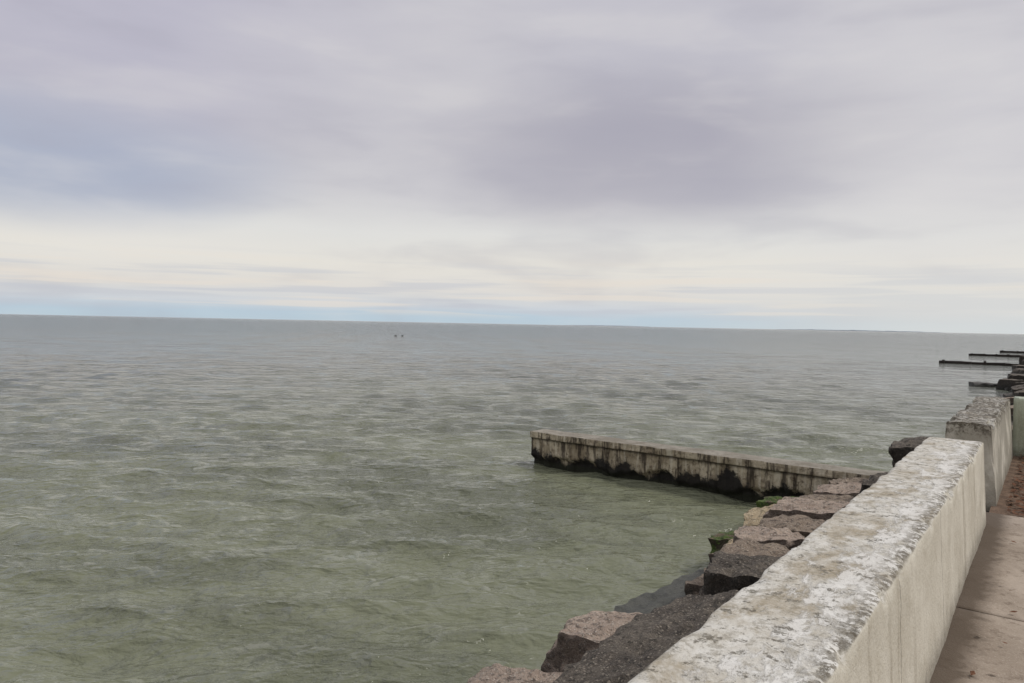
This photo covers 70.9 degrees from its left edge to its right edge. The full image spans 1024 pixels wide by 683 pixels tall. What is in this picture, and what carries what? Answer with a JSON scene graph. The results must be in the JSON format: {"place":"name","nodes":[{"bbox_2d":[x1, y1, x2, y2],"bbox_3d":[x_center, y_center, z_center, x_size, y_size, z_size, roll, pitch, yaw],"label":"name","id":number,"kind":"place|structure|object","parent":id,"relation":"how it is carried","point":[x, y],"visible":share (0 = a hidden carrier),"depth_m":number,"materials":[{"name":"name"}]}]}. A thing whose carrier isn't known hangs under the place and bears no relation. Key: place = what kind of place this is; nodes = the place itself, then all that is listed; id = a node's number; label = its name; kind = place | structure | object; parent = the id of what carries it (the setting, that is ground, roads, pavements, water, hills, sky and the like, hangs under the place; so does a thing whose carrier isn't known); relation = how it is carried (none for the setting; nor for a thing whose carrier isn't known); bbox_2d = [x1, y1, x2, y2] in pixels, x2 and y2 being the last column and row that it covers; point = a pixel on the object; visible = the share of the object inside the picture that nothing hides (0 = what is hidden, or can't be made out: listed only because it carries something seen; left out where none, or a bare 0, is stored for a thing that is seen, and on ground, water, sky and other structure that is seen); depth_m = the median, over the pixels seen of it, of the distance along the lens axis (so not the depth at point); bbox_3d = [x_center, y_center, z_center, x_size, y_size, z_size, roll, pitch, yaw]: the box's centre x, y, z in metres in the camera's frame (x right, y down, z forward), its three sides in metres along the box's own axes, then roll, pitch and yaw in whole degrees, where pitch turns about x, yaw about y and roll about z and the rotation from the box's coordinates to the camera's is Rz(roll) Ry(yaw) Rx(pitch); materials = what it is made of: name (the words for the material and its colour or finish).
{"place":"outdoors","nodes":[
{"label":"outdoors","id":0,"kind":"place"},
{"bbox_2d":[0,314,1023,682],"bbox_3d":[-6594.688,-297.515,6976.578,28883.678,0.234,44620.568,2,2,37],"label":"lake water","id":1,"kind":"structure","parent":0,"point":[206,500],"depth_m":14.67,"materials":[{"name":"liquid"}]},
{"bbox_2d":[530,429,884,501],"bbox_3d":[3.550,2.858,13.772,7.530,1.554,0.569,2,2,37],"label":"concrete groyne","id":2,"kind":"object","parent":1,"relation":"in","point":[745,477],"visible":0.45,"depth_m":13.68,"materials":[{"name":"grey concrete"}]},
{"bbox_2d":[0,0,1023,333],"label":"sky","id":3,"kind":"structure","parent":0,"point":[740,164],"materials":[{"name":"grey"}]},
{"bbox_2d":[579,325,647,326],"bbox_3d":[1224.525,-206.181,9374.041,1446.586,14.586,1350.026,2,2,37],"label":"distant land","id":4,"kind":"structure","parent":0,"point":[610,325],"depth_m":8918.55,"materials":[{"name":"grey"}]},
{"bbox_2d":[781,329,941,332],"bbox_3d":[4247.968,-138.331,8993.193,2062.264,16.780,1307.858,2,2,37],"label":"distant land","id":5,"kind":"structure","parent":0,"point":[855,330],"depth_m":8577.03,"materials":[{"name":"grey"}]},
{"bbox_2d":[930,512,1023,682],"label":"walkway","id":6,"kind":"structure","parent":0,"point":[986,623],"depth_m":4.06,"materials":[{"name":"concrete"}]},
{"bbox_2d":[945,396,1012,510],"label":"concrete seawall","id":7,"kind":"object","parent":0,"point":[986,421],"visible":0.39,"depth_m":7.17,"materials":[{"name":"grey concrete"}]},
{"bbox_2d":[989,456,1023,517],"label":"yard ground","id":8,"kind":"structure","parent":0,"point":[1003,503],"depth_m":7.33,"materials":[{"name":"brown soil"}]},
{"bbox_2d":[970,456,1023,674],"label":"leaf litter","id":9,"kind":"object","parent":8,"relation":"on","point":[1009,510],"visible":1,"depth_m":6.93,"materials":[{"name":"brown plant"}]},
{"bbox_3d":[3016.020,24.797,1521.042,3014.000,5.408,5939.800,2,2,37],"label":"shore terrain","id":10,"kind":"structure","parent":0,"visible":0},
{"bbox_2d":[467,355,1023,682],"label":"rock revetment","id":11,"kind":"object","parent":10,"relation":"on","point":[629,640],"visible":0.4,"depth_m":6.03,"materials":[{"name":"grey stone"}]},
{"bbox_2d":[939,360,1019,365],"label":"distant groyne","id":12,"kind":"object","parent":10,"relation":"on","point":[976,363],"visible":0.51,"depth_m":70.69,"materials":[{"name":"black concrete"}]},
{"bbox_2d":[969,353,1023,356],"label":"distant groyne","id":13,"kind":"object","parent":10,"relation":"on","point":[998,355],"visible":0.44,"depth_m":97.15,"materials":[{"name":"grey concrete"}]},
{"bbox_2d":[1000,350,1023,352],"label":"distant groyne","id":14,"kind":"object","parent":10,"relation":"on","point":[1002,351],"visible":0.41,"depth_m":116.69,"materials":[{"name":"grey concrete"}]},
{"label":"ground","id":15,"kind":"structure","parent":0,"visible":0},
{"bbox_2d":[628,437,985,682],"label":"concrete seawall","id":16,"kind":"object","parent":15,"relation":"on","point":[865,586],"visible":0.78,"depth_m":2.74,"materials":[{"name":"grey concrete"}]},
{"bbox_2d":[1012,396,1023,455],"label":"concrete return wall","id":17,"kind":"structure","parent":15,"relation":"on","point":[1018,429],"depth_m":9.54,"materials":[{"name":"grey concrete"}]}
]}

